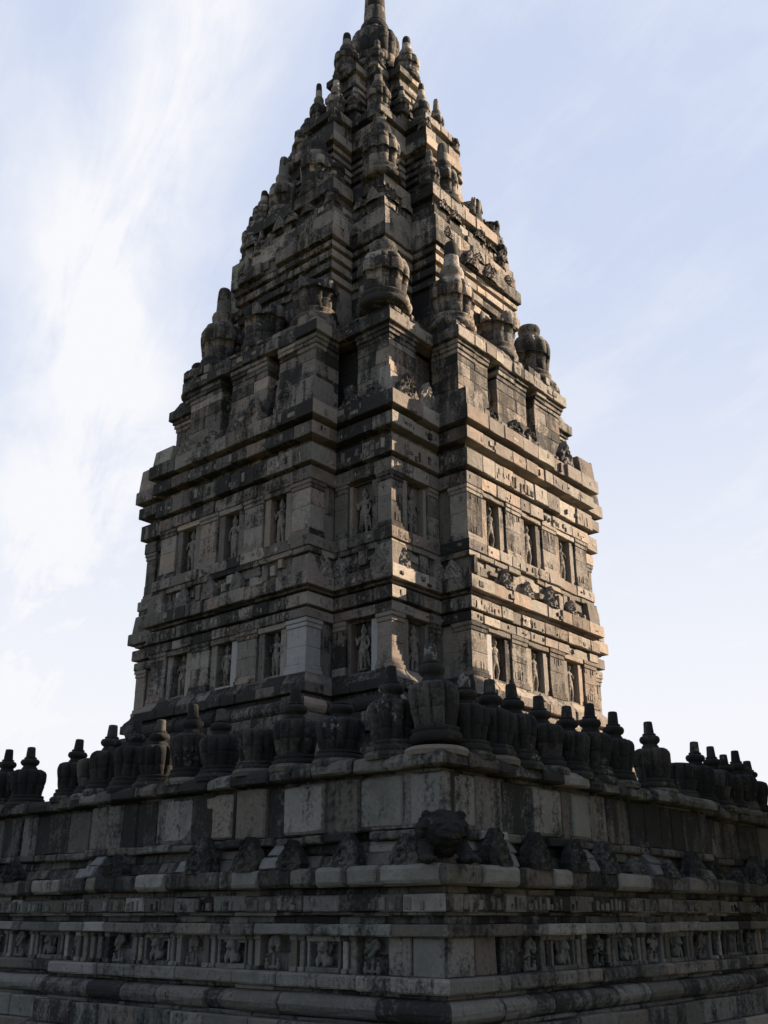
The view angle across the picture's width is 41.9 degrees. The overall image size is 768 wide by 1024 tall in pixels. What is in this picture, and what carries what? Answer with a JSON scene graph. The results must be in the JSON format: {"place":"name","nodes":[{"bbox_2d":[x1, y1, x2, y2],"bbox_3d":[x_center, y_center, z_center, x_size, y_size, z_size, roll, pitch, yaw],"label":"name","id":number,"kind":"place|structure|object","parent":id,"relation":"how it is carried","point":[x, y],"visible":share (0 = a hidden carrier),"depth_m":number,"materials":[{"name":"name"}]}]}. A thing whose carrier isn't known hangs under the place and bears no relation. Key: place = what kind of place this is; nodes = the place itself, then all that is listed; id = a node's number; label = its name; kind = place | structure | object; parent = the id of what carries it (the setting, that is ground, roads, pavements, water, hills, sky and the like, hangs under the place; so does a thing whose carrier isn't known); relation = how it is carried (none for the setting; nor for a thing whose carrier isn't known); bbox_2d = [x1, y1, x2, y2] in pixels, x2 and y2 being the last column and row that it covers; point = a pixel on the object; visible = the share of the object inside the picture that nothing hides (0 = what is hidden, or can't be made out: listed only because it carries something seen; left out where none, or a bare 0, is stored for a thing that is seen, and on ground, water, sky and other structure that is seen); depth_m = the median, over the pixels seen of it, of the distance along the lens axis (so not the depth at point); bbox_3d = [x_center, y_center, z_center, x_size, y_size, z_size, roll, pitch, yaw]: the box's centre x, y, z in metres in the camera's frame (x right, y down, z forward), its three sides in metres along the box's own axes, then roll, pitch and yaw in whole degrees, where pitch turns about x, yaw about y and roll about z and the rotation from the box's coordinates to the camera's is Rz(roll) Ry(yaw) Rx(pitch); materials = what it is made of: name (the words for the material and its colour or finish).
{"place":"outdoors","nodes":[
{"label":"outdoors","id":0,"kind":"place"},
{"bbox_2d":[119,0,636,776],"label":"temple tower","id":1,"kind":"structure","parent":0,"point":[361,474],"depth_m":37.53,"materials":[{"name":"stone"}]},
{"bbox_2d":[0,0,767,801],"label":"sky","id":2,"kind":"structure","parent":0,"point":[617,149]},
{"label":"ground","id":3,"kind":"structure","parent":0,"visible":0},
{"bbox_2d":[0,744,767,1023],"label":"temple terrace","id":4,"kind":"structure","parent":3,"relation":"on","point":[316,891],"depth_m":18.88,"materials":[{"name":"stone"}]},
{"bbox_2d":[0,749,16,803],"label":"stone urn","id":5,"kind":"object","parent":4,"relation":"on","point":[8,764],"visible":0.52,"depth_m":26.21,"materials":[{"name":"grey stone"}]},
{"bbox_2d":[7,747,46,801],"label":"stone urn","id":6,"kind":"object","parent":4,"relation":"on","point":[28,780],"visible":0.95,"depth_m":25.52,"materials":[{"name":"grey stone"}]},
{"bbox_2d":[53,739,87,795],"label":"stone urn","id":7,"kind":"object","parent":4,"relation":"on","point":[67,782],"visible":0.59,"depth_m":24.24,"materials":[{"name":"grey stone"}]},
{"bbox_2d":[73,758,90,793],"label":"stone urn","id":8,"kind":"object","parent":4,"relation":"on","point":[83,774],"visible":0.36,"depth_m":23.65,"materials":[{"name":"grey stone"}]},
{"bbox_2d":[85,725,121,788],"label":"stone urn","id":9,"kind":"object","parent":4,"relation":"on","point":[101,766],"visible":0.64,"depth_m":22.84,"materials":[{"name":"grey stone"}]},
{"bbox_2d":[109,719,145,785],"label":"stone urn","id":10,"kind":"object","parent":4,"relation":"on","point":[126,765],"visible":0.62,"depth_m":22.32,"materials":[{"name":"grey stone"}]},
{"bbox_2d":[135,719,172,782],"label":"stone urn","id":11,"kind":"object","parent":4,"relation":"on","point":[155,763],"visible":0.77,"depth_m":21.73,"materials":[{"name":"grey stone"}]},
{"bbox_2d":[168,704,206,778],"bbox_3d":[-4.115,4.938,21.462,0.942,1.640,0.932,16,-29,-36],"label":"stone urn","id":12,"kind":"object","parent":4,"relation":"on","point":[185,755],"visible":0.73,"depth_m":21.07,"materials":[{"name":"grey stone"}]},
{"bbox_2d":[198,709,239,773],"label":"stone urn","id":13,"kind":"object","parent":4,"relation":"on","point":[218,750],"visible":0.92,"depth_m":20.49,"materials":[{"name":"grey stone"}]},
{"bbox_2d":[235,728,276,769],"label":"stone urn","id":14,"kind":"object","parent":4,"relation":"on","point":[256,747],"visible":0.79,"depth_m":19.71,"materials":[{"name":"grey stone"}]},
{"bbox_2d":[272,688,316,764],"bbox_3d":[-1.713,4.208,19.515,0.933,1.535,0.943,1,-21,-7],"label":"stone urn","id":15,"kind":"object","parent":4,"relation":"on","point":[294,736],"visible":0.94,"depth_m":19.14,"materials":[{"name":"grey stone"}]},
{"bbox_2d":[314,702,364,759],"bbox_3d":[-0.811,4.134,18.763,0.947,1.106,0.955,-3,-22,11],"label":"stone urn","id":16,"kind":"object","parent":4,"relation":"on","point":[340,731],"visible":0.98,"depth_m":18.43,"materials":[{"name":"grey stone"}]},
{"bbox_2d":[367,665,414,752],"bbox_3d":[0.142,3.586,18.097,0.948,1.633,0.939,-11,-25,21],"label":"stone urn","id":17,"kind":"object","parent":4,"relation":"on","point":[390,721],"visible":0.86,"depth_m":17.70,"materials":[{"name":"grey stone"}]},
{"bbox_2d":[408,643,462,745],"bbox_3d":[0.865,3.188,17.637,0.933,1.771,0.927,10,-26,-28],"label":"stone urn","id":18,"kind":"object","parent":4,"relation":"on","point":[433,696],"visible":1,"depth_m":17.23,"materials":[{"name":"grey stone"}]},
{"bbox_2d":[414,809,480,864],"bbox_3d":[0.916,5.322,16.355,0.996,0.868,1.622,4,-22,-9],"label":"stone lion","id":19,"kind":"object","parent":4,"relation":"on","point":[440,833],"visible":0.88,"depth_m":15.97},
{"bbox_2d":[456,673,491,751],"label":"stone urn","id":20,"kind":"object","parent":4,"relation":"on","point":[473,720],"visible":0.65,"depth_m":17.65,"materials":[{"name":"grey stone"}]},
{"bbox_2d":[478,679,516,756],"bbox_3d":[1.987,3.851,18.643,0.912,1.485,0.904,15,-28,-30],"label":"stone urn","id":21,"kind":"object","parent":4,"relation":"on","point":[500,732],"visible":0.62,"depth_m":18.27,"materials":[{"name":"grey stone"}]},
{"bbox_2d":[500,684,540,761],"bbox_3d":[2.478,4.054,19.191,0.935,1.520,0.941,-11,-24,21],"label":"stone urn","id":22,"kind":"object","parent":4,"relation":"on","point":[524,737],"visible":0.6,"depth_m":18.81,"materials":[{"name":"grey stone"}]},
{"bbox_2d":[528,695,566,766],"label":"stone urn","id":23,"kind":"object","parent":4,"relation":"on","point":[549,742],"visible":0.56,"depth_m":19.44,"materials":[{"name":"grey stone"}]},
{"bbox_2d":[556,706,590,771],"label":"stone urn","id":24,"kind":"object","parent":4,"relation":"on","point":[575,749],"visible":0.6,"depth_m":20.12,"materials":[{"name":"grey stone"}]},
{"bbox_2d":[579,703,613,775],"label":"stone urn","id":25,"kind":"object","parent":4,"relation":"on","point":[598,760],"visible":0.69,"depth_m":20.81,"materials":[{"name":"grey stone"}]},
{"bbox_2d":[602,711,636,780],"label":"stone urn","id":26,"kind":"object","parent":4,"relation":"on","point":[622,757],"visible":0.61,"depth_m":21.53,"materials":[{"name":"grey stone"}]},
{"bbox_2d":[633,721,674,788],"bbox_3d":[6.200,5.650,23.225,0.913,1.573,0.923,-21,-31,40],"label":"stone urn","id":27,"kind":"object","parent":4,"relation":"on","point":[652,763],"visible":0.95,"depth_m":22.86,"materials":[{"name":"grey stone"}]},
{"bbox_2d":[670,762,699,797],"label":"stone urn","id":28,"kind":"object","parent":4,"relation":"on","point":[683,776],"visible":0.59,"depth_m":24.75,"materials":[{"name":"grey stone"}]},
{"bbox_2d":[685,741,717,802],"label":"stone urn","id":29,"kind":"object","parent":4,"relation":"on","point":[705,783],"visible":0.56,"depth_m":25.56,"materials":[{"name":"grey stone"}]},
{"bbox_2d":[703,746,733,804],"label":"stone urn","id":30,"kind":"object","parent":4,"relation":"on","point":[722,788],"visible":0.59,"depth_m":26.34,"materials":[{"name":"grey stone"}]},
{"bbox_2d":[719,754,747,807],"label":"stone urn","id":31,"kind":"object","parent":4,"relation":"on","point":[737,789],"visible":0.54,"depth_m":26.93,"materials":[{"name":"grey stone"}]},
{"bbox_2d":[730,750,759,809],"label":"stone urn","id":32,"kind":"object","parent":4,"relation":"on","point":[750,784],"visible":0.48,"depth_m":27.55,"materials":[{"name":"grey stone"}]},
{"bbox_2d":[743,761,767,811],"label":"stone urn","id":33,"kind":"object","parent":4,"relation":"on","point":[762,795],"visible":0.41,"depth_m":28.15,"materials":[{"name":"grey stone"}]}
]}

